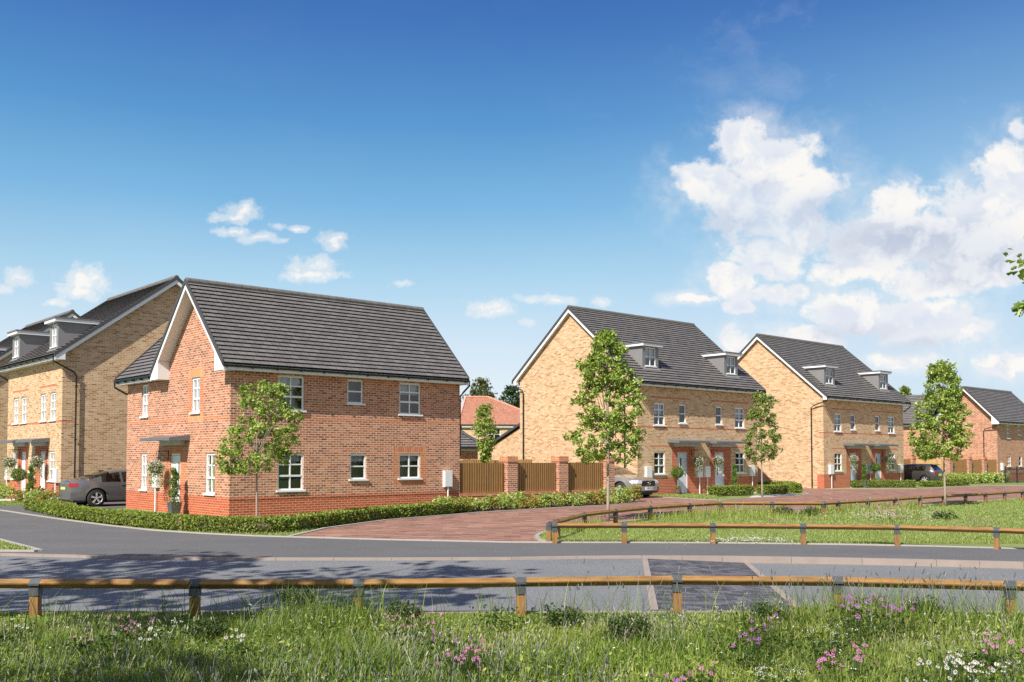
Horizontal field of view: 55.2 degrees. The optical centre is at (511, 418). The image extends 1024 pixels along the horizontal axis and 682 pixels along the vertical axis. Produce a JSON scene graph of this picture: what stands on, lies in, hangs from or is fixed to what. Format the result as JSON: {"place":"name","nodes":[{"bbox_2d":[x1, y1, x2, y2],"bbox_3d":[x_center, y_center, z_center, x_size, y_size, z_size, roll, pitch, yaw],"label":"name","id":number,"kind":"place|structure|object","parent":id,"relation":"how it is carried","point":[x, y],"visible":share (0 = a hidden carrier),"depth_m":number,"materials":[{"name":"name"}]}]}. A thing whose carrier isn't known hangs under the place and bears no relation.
{"place":"outdoors","nodes":[
{"label":"outdoors","id":0,"kind":"place"},
{"bbox_2d":[0,502,125,517],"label":"driveway","id":1,"kind":"structure","parent":0,"point":[16,508],"depth_m":36.13,"materials":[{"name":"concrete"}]},
{"bbox_2d":[58,469,126,506],"bbox_3d":[-15.145,2.680,38.222,4.547,1.413,2.040,2,-3,-42],"label":"parked coupe","id":2,"kind":"object","parent":1,"relation":"on","point":[98,488],"visible":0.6,"depth_m":36.86,"materials":[{"name":"silver metal"}]},
{"bbox_2d":[461,396,519,459],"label":"hipped roof house","id":3,"kind":"structure","parent":0,"point":[506,416],"depth_m":91.45,"materials":[{"name":"brick"}]},
{"bbox_2d":[0,594,1023,681],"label":"verge ground","id":4,"kind":"structure","parent":0,"point":[460,616],"depth_m":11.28,"materials":[{"name":"green plant"}]},
{"bbox_2d":[0,618,56,645],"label":"flower clump","id":5,"kind":"object","parent":4,"relation":"on","point":[14,636],"visible":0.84,"depth_m":9.45,"materials":[{"name":"green plant"}]},
{"bbox_2d":[38,626,132,659],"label":"flower clump","id":6,"kind":"object","parent":4,"relation":"on","point":[85,646],"visible":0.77,"depth_m":8.88,"materials":[{"name":"green plant"}]},
{"bbox_2d":[98,615,161,651],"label":"flower clump","id":7,"kind":"object","parent":4,"relation":"on","point":[123,629],"visible":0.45,"depth_m":9.27,"materials":[{"name":"green plant"}]},
{"bbox_2d":[90,622,183,660],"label":"flower clump","id":8,"kind":"object","parent":4,"relation":"on","point":[123,643],"visible":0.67,"depth_m":8.95,"materials":[{"name":"green plant"}]},
{"bbox_2d":[136,619,222,647],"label":"flower clump","id":9,"kind":"object","parent":4,"relation":"on","point":[174,632],"visible":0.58,"depth_m":9.11,"materials":[{"name":"green plant"}]},
{"bbox_2d":[185,616,229,646],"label":"weed","id":10,"kind":"object","parent":4,"relation":"on","point":[204,624],"visible":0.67,"depth_m":9.39,"materials":[{"name":"green plant"}]},
{"bbox_2d":[193,628,279,670],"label":"flower clump","id":11,"kind":"object","parent":4,"relation":"on","point":[236,647],"visible":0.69,"depth_m":8.41,"materials":[{"name":"green plant"}]},
{"bbox_2d":[273,585,319,614],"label":"weed","id":12,"kind":"object","parent":4,"relation":"on","point":[300,591],"visible":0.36,"depth_m":11.06,"materials":[{"name":"green plant"}]},
{"bbox_2d":[381,599,424,623],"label":"weed","id":13,"kind":"object","parent":4,"relation":"on","point":[405,612],"visible":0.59,"depth_m":10.65,"materials":[{"name":"green plant"}]},
{"bbox_2d":[366,607,468,644],"bbox_3d":[-1.039,2.061,9.461,0.998,0.374,0.829,-2,-3,34],"label":"flower clump","id":14,"kind":"object","parent":4,"relation":"on","point":[416,634],"visible":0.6,"depth_m":9.45,"materials":[{"name":"green plant"}]},
{"bbox_2d":[395,629,484,658],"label":"flower clump","id":15,"kind":"object","parent":4,"relation":"on","point":[443,642],"visible":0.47,"depth_m":8.83,"materials":[{"name":"green plant"}]},
{"bbox_2d":[428,635,521,681],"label":"flower clump","id":16,"kind":"object","parent":4,"relation":"on","point":[461,656],"visible":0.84,"depth_m":8.16,"materials":[{"name":"green plant"}]},
{"bbox_2d":[463,595,537,638],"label":"flower clump","id":17,"kind":"object","parent":4,"relation":"on","point":[495,621],"visible":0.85,"depth_m":10.25,"materials":[{"name":"green plant"}]},
{"bbox_2d":[2,597,1018,681],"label":"wild flowers","id":18,"kind":"object","parent":4,"relation":"on","point":[522,651],"visible":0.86,"depth_m":8.74,"materials":[{"name":"white plant"}]},
{"bbox_2d":[0,575,1023,617],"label":"knee rail","id":19,"kind":"object","parent":4,"relation":"on","point":[35,586],"visible":0.75,"depth_m":11.36,"materials":[{"name":"wood"}]},
{"bbox_2d":[0,572,1023,638],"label":"tall grass","id":20,"kind":"structure","parent":4,"relation":"on","point":[885,602],"depth_m":10.53,"materials":[{"name":"green plant"}]},
{"bbox_2d":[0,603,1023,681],"bbox_3d":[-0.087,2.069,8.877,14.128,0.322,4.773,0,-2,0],"label":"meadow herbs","id":21,"kind":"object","parent":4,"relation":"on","point":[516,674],"visible":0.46,"depth_m":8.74,"materials":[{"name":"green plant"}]},
{"bbox_2d":[542,602,594,627],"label":"weed","id":22,"kind":"object","parent":4,"relation":"on","point":[572,615],"visible":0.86,"depth_m":10.48,"materials":[{"name":"green plant"}]},
{"bbox_2d":[599,613,650,644],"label":"weed","id":23,"kind":"object","parent":4,"relation":"on","point":[638,622],"visible":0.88,"depth_m":9.68,"materials":[{"name":"green plant"}]},
{"bbox_2d":[624,661,746,681],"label":"flower clump","id":24,"kind":"object","parent":4,"relation":"on","point":[692,679],"visible":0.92,"depth_m":7.53,"materials":[{"name":"green plant"}]},
{"bbox_2d":[701,630,796,681],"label":"flower clump","id":25,"kind":"object","parent":4,"relation":"on","point":[733,649],"visible":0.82,"depth_m":8.27,"materials":[{"name":"green plant"}]},
{"bbox_2d":[694,593,813,641],"bbox_3d":[2.389,2.029,9.855,1.101,0.471,0.687,-2,-3,39],"label":"flower clump","id":26,"kind":"object","parent":4,"relation":"on","point":[760,617],"visible":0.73,"depth_m":9.76,"materials":[{"name":"green plant"}]},
{"bbox_2d":[713,602,809,666],"bbox_3d":[2.587,2.045,9.399,0.791,0.412,2.739,-1,-3,30],"label":"flower clump","id":27,"kind":"object","parent":4,"relation":"on","point":[764,639],"visible":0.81,"depth_m":8.96,"materials":[{"name":"green plant"}]},
{"bbox_2d":[512,558,1023,633],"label":"seed heads","id":28,"kind":"object","parent":4,"relation":"on","point":[817,589],"visible":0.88,"depth_m":10.61,"materials":[{"name":"green plant"}]},
{"bbox_2d":[750,598,795,630],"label":"weed","id":29,"kind":"object","parent":4,"relation":"on","point":[759,607],"visible":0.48,"depth_m":10.25,"materials":[{"name":"green plant"}]},
{"bbox_2d":[712,661,836,681],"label":"flower clump","id":30,"kind":"object","parent":4,"relation":"on","point":[767,679],"visible":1,"depth_m":7.44,"materials":[{"name":"green plant"}]},
{"bbox_2d":[783,624,873,668],"bbox_3d":[2.730,2.006,8.567,0.727,0.436,0.818,-2,-3,41],"label":"flower clump","id":31,"kind":"object","parent":4,"relation":"on","point":[820,643],"visible":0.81,"depth_m":8.56,"materials":[{"name":"green plant"}]},
{"bbox_2d":[783,640,900,681],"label":"flower clump","id":32,"kind":"object","parent":4,"relation":"on","point":[841,666],"visible":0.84,"depth_m":7.77,"materials":[{"name":"green plant"}]},
{"bbox_2d":[800,588,895,648],"bbox_3d":[3.424,2.016,9.805,1.387,0.507,0.794,2,-3,-41],"label":"flower clump","id":33,"kind":"object","parent":4,"relation":"on","point":[855,608],"visible":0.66,"depth_m":9.76,"materials":[{"name":"green plant"}]},
{"bbox_2d":[805,602,903,648],"bbox_3d":[3.263,2.017,9.334,0.942,0.458,0.777,1,-2,-22],"label":"flower clump","id":34,"kind":"object","parent":4,"relation":"on","point":[861,630],"visible":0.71,"depth_m":9.28,"materials":[{"name":"green plant"}]},
{"bbox_2d":[834,598,937,641],"bbox_3d":[3.761,2.034,9.753,1.105,0.454,0.814,1,-3,-24],"label":"flower clump","id":35,"kind":"object","parent":4,"relation":"on","point":[893,620],"visible":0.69,"depth_m":9.63,"materials":[{"name":"green plant"}]},
{"bbox_2d":[904,632,1012,681],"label":"flower clump","id":36,"kind":"object","parent":4,"relation":"on","point":[976,658],"visible":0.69,"depth_m":7.96,"materials":[{"name":"green plant"}]},
{"bbox_2d":[899,650,1019,681],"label":"flower clump","id":37,"kind":"object","parent":4,"relation":"on","point":[958,670],"visible":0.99,"depth_m":7.50,"materials":[{"name":"green plant"}]},
{"bbox_2d":[953,631,1023,681],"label":"flower clump","id":38,"kind":"object","parent":4,"relation":"on","point":[992,654],"visible":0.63,"depth_m":8.08,"materials":[{"name":"green plant"}]},
{"bbox_2d":[1003,237,1023,316],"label":"tree","id":39,"kind":"object","parent":4,"relation":"on","point":[1019,305],"visible":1,"depth_m":11.44,"materials":[{"name":"green plant"}]},
{"bbox_2d":[0,556,1023,611],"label":"road","id":40,"kind":"structure","parent":0,"point":[18,567],"depth_m":15.56,"materials":[{"name":"grey asphalt"}]},
{"bbox_2d":[648,559,792,610],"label":"speed ramp","id":41,"kind":"structure","parent":40,"relation":"on","point":[733,594],"depth_m":14.29,"materials":[{"name":"grey asphalt"}]},
{"bbox_2d":[642,558,799,610],"bbox_3d":[3.110,2.564,15.608,1.973,0.128,8.058,0,-2,7],"label":"ramp edging","id":42,"kind":"object","parent":40,"relation":"on","point":[647,572],"visible":0.42,"depth_m":14.23,"materials":[{"name":"concrete"}]},
{"bbox_2d":[0,511,1023,561],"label":"footway","id":43,"kind":"structure","parent":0,"point":[51,536],"depth_m":20.12,"materials":[{"name":"asphalt"}]},
{"bbox_2d":[0,480,1023,535],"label":"lawn","id":44,"kind":"structure","parent":0,"point":[723,497],"depth_m":49.19,"materials":[{"name":"green plant"}]},
{"bbox_2d":[10,467,27,500],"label":"potted topiary","id":45,"kind":"object","parent":44,"relation":"on","point":[18,472],"visible":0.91,"depth_m":41.60,"materials":[{"name":"green plant"}]},
{"bbox_2d":[0,309,79,484],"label":"buff brick semi","id":46,"kind":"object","parent":44,"relation":"on","point":[6,348],"visible":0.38,"depth_m":50.14,"materials":[{"name":"beige brick"}]},
{"bbox_2d":[0,275,183,501],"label":"buff brick semi","id":47,"kind":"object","parent":44,"relation":"on","point":[67,404],"visible":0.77,"depth_m":40.71,"materials":[{"name":"beige brick"}]},
{"bbox_2d":[147,450,168,485],"bbox_3d":[-11.893,1.679,32.740,0.619,1.207,0.602,0,-2,2],"label":"hanging basket","id":48,"kind":"object","parent":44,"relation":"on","point":[159,468],"visible":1,"depth_m":32.64,"materials":[{"name":"green plant"}]},
{"bbox_2d":[165,466,182,513],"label":"potted topiary","id":49,"kind":"object","parent":44,"relation":"on","point":[173,506],"visible":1,"depth_m":31.43,"materials":[{"name":"plant"}]},
{"bbox_2d":[28,499,470,531],"bbox_3d":[-9.012,2.809,28.911,15.258,0.503,10.248,0,-2,0],"label":"hedge","id":50,"kind":"object","parent":44,"relation":"on","point":[296,521],"visible":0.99,"depth_m":26.33,"materials":[{"name":"green plant"}]},
{"bbox_2d":[212,379,303,515],"bbox_3d":[-6.721,0.920,26.081,2.430,3.957,2.148,0,-2,0],"label":"young tree","id":51,"kind":"object","parent":44,"relation":"on","point":[259,408],"visible":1,"depth_m":25.85,"materials":[{"name":"green plant"}]},
{"bbox_2d":[121,507,450,534],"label":"lawn grass","id":52,"kind":"structure","parent":44,"relation":"on","point":[271,532],"depth_m":24.67,"materials":[{"name":"green plant"}]},
{"bbox_2d":[113,277,469,516],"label":"red brick house","id":53,"kind":"structure","parent":44,"relation":"on","point":[374,395],"depth_m":32.60,"materials":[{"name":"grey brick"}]},
{"bbox_2d":[138,453,146,490],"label":"window","id":54,"kind":"structure","parent":53,"relation":"in","point":[144,455],"depth_m":34.73,"materials":[{"name":"white plastic"}]},
{"bbox_2d":[189,377,199,413],"bbox_3d":[-10.124,-0.728,31.590,0.477,1.190,0.763,1,-3,-25],"label":"window","id":55,"kind":"structure","parent":53,"relation":"in","point":[196,381],"depth_m":31.64,"materials":[{"name":"white plastic"}]},
{"bbox_2d":[202,453,214,495],"bbox_3d":[-9.218,1.728,30.813,0.710,1.520,0.920,2,-3,-42],"label":"window","id":56,"kind":"structure","parent":53,"relation":"in","point":[210,475],"depth_m":30.72,"materials":[{"name":"white plastic"}]},
{"bbox_2d":[276,453,305,491],"bbox_3d":[-7.194,1.699,31.219,1.150,1.410,0.710,2,-3,-42],"label":"window","id":57,"kind":"structure","parent":53,"relation":"in","point":[290,477],"depth_m":31.46,"materials":[{"name":"white plastic"}]},
{"bbox_2d":[278,375,306,411],"bbox_3d":[-7.196,-0.799,31.319,1.160,1.350,0.710,2,-3,-42],"label":"window","id":58,"kind":"structure","parent":53,"relation":"in","point":[296,383],"depth_m":31.41,"materials":[{"name":"white plastic"}]},
{"bbox_2d":[346,379,365,404],"bbox_3d":[-5.422,-0.885,32.903,0.860,1.050,0.710,2,-3,-42],"label":"window","id":59,"kind":"structure","parent":53,"relation":"in","point":[354,387],"depth_m":33.20,"materials":[{"name":"white plastic"}]},
{"bbox_2d":[349,453,368,480],"bbox_3d":[-5.320,1.612,32.897,0.870,1.100,0.710,2,-3,-42],"label":"window","id":60,"kind":"structure","parent":53,"relation":"in","point":[357,461],"depth_m":32.91,"materials":[{"name":"white plastic"}]},
{"bbox_2d":[398,382,422,415],"bbox_3d":[-3.746,-0.675,34.388,1.150,1.350,0.710,2,-3,-42],"label":"window","id":61,"kind":"structure","parent":53,"relation":"in","point":[409,402],"depth_m":34.48,"materials":[{"name":"white plastic"}]},
{"bbox_2d":[398,454,422,479],"bbox_3d":[-3.749,1.668,34.293,1.140,1.100,0.710,2,-3,-42],"label":"window","id":62,"kind":"structure","parent":53,"relation":"in","point":[409,464],"depth_m":34.38,"materials":[{"name":"white plastic"}]},
{"bbox_2d":[288,502,642,535],"bbox_3d":[-0.765,3.143,31.908,2.008,0.080,20.259,-1,-3,31],"label":"paving edging","id":63,"kind":"object","parent":44,"relation":"on","point":[437,515],"visible":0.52,"depth_m":30.31,"materials":[{"name":"grey concrete"}]},
{"bbox_2d":[460,430,480,459],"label":"brick garage","id":64,"kind":"structure","parent":44,"relation":"on","point":[469,451],"depth_m":49.95,"materials":[{"name":"grey tile"}]},
{"bbox_2d":[461,377,497,398],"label":"tree","id":65,"kind":"object","parent":44,"relation":"on","point":[481,391],"visible":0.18,"depth_m":117.89,"materials":[{"name":"green plant"}]},
{"bbox_2d":[471,403,497,462],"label":"young tree","id":66,"kind":"object","parent":44,"relation":"on","point":[485,448],"visible":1,"depth_m":45.87,"materials":[{"name":"green plant"}]},
{"bbox_2d":[490,423,519,459],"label":"buff garage","id":67,"kind":"structure","parent":44,"relation":"on","point":[507,443],"depth_m":54.94,"materials":[{"name":"brick"}]},
{"bbox_2d":[498,385,519,407],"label":"tree","id":68,"kind":"object","parent":44,"relation":"on","point":[510,391],"visible":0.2,"depth_m":111.69,"materials":[{"name":"green plant"}]},
{"bbox_2d":[0,509,1023,548],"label":"footway edging","id":69,"kind":"object","parent":44,"relation":"on","point":[512,541],"visible":0.41,"depth_m":21.27,"materials":[{"name":"grey concrete"}]},
{"bbox_2d":[459,457,614,506],"bbox_3d":[1.111,2.447,38.372,8.300,1.890,0.510,2,-3,-42],"label":"brick and timber fence","id":70,"kind":"object","parent":44,"relation":"on","point":[506,475],"visible":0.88,"depth_m":38.04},
{"bbox_2d":[447,502,634,513],"bbox_3d":[0.801,3.319,36.729,2.416,0.001,11.438,-2,-3,42],"label":"planting bed","id":71,"kind":"object","parent":44,"relation":"on","point":[501,509],"visible":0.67,"depth_m":36.21,"materials":[{"name":"brown soil"}]},
{"bbox_2d":[491,492,518,509],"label":"shrub","id":72,"kind":"object","parent":71,"relation":"on","point":[502,498],"visible":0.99,"depth_m":34.59,"materials":[{"name":"green plant"}]},
{"bbox_2d":[509,493,540,508],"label":"shrub","id":73,"kind":"object","parent":71,"relation":"on","point":[524,502],"visible":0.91,"depth_m":35.38,"materials":[{"name":"green plant"}]},
{"bbox_2d":[540,492,563,506],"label":"shrub","id":74,"kind":"object","parent":71,"relation":"on","point":[555,498],"visible":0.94,"depth_m":36.40,"materials":[{"name":"green plant"}]},
{"bbox_2d":[561,492,586,505],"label":"shrub","id":75,"kind":"object","parent":71,"relation":"on","point":[575,499],"visible":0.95,"depth_m":37.35,"materials":[{"name":"green plant"}]},
{"bbox_2d":[609,485,635,503],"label":"shrub","id":76,"kind":"object","parent":71,"relation":"on","point":[624,492],"visible":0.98,"depth_m":39.31,"materials":[{"name":"green plant"}]},
{"bbox_2d":[512,305,765,494],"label":"buff brick semi","id":77,"kind":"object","parent":44,"relation":"on","point":[699,387],"visible":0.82,"depth_m":51.02,"materials":[{"name":"beige brick"}]},
{"bbox_2d":[653,403,666,426],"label":"window","id":78,"kind":"structure","parent":77,"relation":"in","point":[658,407],"depth_m":48.51,"materials":[{"name":"white plastic"}]},
{"bbox_2d":[653,451,666,474],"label":"window","id":79,"kind":"structure","parent":77,"relation":"in","point":[658,456],"depth_m":48.49,"materials":[{"name":"white plastic"}]},
{"bbox_2d":[677,452,688,493],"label":"door","id":80,"kind":"structure","parent":77,"relation":"in","point":[681,456],"depth_m":49.44,"materials":[{"name":"white plastic"}]},
{"bbox_2d":[706,484,754,495],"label":"hedge","id":81,"kind":"object","parent":44,"relation":"on","point":[728,489],"visible":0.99,"depth_m":47.18,"materials":[{"name":"green plant"}]},
{"bbox_2d":[756,481,802,494],"bbox_3d":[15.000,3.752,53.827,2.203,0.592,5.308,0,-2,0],"label":"hedge","id":82,"kind":"object","parent":44,"relation":"on","point":[795,487],"visible":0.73,"depth_m":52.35,"materials":[{"name":"green plant"}]},
{"bbox_2d":[738,333,910,488],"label":"buff brick semi","id":83,"kind":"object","parent":44,"relation":"on","point":[833,405],"visible":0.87,"depth_m":61.03,"materials":[{"name":"beige brick"}]},
{"bbox_2d":[850,479,915,487],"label":"hedge","id":84,"kind":"object","parent":44,"relation":"on","point":[887,483],"visible":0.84,"depth_m":60.51,"materials":[{"name":"green plant"}]},
{"bbox_2d":[945,457,996,476],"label":"brick and timber fence","id":85,"kind":"object","parent":44,"relation":"on","point":[979,465],"visible":0.56,"depth_m":73.61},
{"bbox_2d":[0,0,1023,405],"label":"sky","id":86,"kind":"structure","parent":0,"point":[849,174],"materials":[{"name":"blue"}]},
{"bbox_2d":[562,328,648,520],"bbox_3d":[2.771,0.171,28.534,2.365,5.650,2.216,1,-2,-22],"label":"young tree","id":87,"kind":"object","parent":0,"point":[599,359],"visible":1,"depth_m":28.38,"materials":[{"name":"green plant"}]},
{"bbox_2d":[297,486,1023,540],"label":"block paving","id":88,"kind":"structure","parent":0,"point":[521,525],"depth_m":30.64,"materials":[{"name":"red brick"}]},
{"bbox_2d":[615,465,658,496],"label":"parked crossover","id":89,"kind":"object","parent":88,"relation":"on","point":[624,477],"visible":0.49,"depth_m":44.72,"materials":[{"name":"silver metal"}]},
{"bbox_2d":[650,493,721,499],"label":"lawn grass","id":90,"kind":"structure","parent":0,"point":[697,496],"depth_m":46.20,"materials":[{"name":"green plant"}]},
{"bbox_2d":[748,494,797,497],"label":"slab apron","id":91,"kind":"object","parent":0,"point":[772,495],"visible":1,"depth_m":47.48,"materials":[{"name":"grey concrete"}]},
{"bbox_2d":[742,391,782,496],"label":"young tree","id":92,"kind":"object","parent":91,"relation":"on","point":[759,413],"visible":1,"depth_m":45.47,"materials":[{"name":"green plant"}]},
{"bbox_2d":[534,497,1023,547],"bbox_3d":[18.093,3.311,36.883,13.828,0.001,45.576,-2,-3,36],"label":"island lawn","id":93,"kind":"structure","parent":0,"point":[980,544],"depth_m":23.94,"materials":[{"name":"green plant"}]},
{"bbox_2d":[545,499,923,531],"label":"tall grass","id":94,"kind":"structure","parent":93,"relation":"on","point":[757,512],"depth_m":29.71,"materials":[{"name":"green plant"}]},
{"bbox_2d":[572,495,922,528],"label":"seed heads","id":95,"kind":"object","parent":93,"relation":"on","point":[780,509],"visible":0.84,"depth_m":29.76,"materials":[{"name":"beige plant"}]},
{"bbox_2d":[546,490,1023,539],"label":"knee rail","id":96,"kind":"object","parent":93,"relation":"on","point":[650,508],"visible":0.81,"depth_m":31.20,"materials":[{"name":"wood"}]},
{"bbox_2d":[552,523,1023,549],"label":"knee rail","id":97,"kind":"object","parent":93,"relation":"on","point":[996,531],"visible":0.92,"depth_m":20.80,"materials":[{"name":"wood"}]},
{"bbox_2d":[907,359,974,505],"bbox_3d":[16.130,0.536,37.028,2.334,5.603,2.276,0,-2,0],"label":"young tree","id":98,"kind":"object","parent":93,"relation":"on","point":[942,372],"visible":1,"depth_m":36.68,"materials":[{"name":"green plant"}]},
{"bbox_2d":[904,464,942,481],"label":"parked hatchback","id":99,"kind":"object","parent":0,"point":[924,472],"visible":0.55,"depth_m":67.57,"materials":[{"name":"grey paint"}]},
{"bbox_2d":[903,386,1023,480],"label":"red brick house","id":100,"kind":"structure","parent":0,"point":[996,418],"depth_m":78.91,"materials":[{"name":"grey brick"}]},
{"label":"ground","id":101,"kind":"structure","parent":0,"visible":0},
{"bbox_2d":[0,611,1022,612],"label":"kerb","id":102,"kind":"structure","parent":101,"relation":"on","point":[345,611],"depth_m":11.71,"materials":[{"name":"concrete"}]},
{"bbox_2d":[0,553,1023,568],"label":"kerb","id":103,"kind":"structure","parent":101,"relation":"on","point":[887,561],"depth_m":18.02,"materials":[{"name":"concrete"}]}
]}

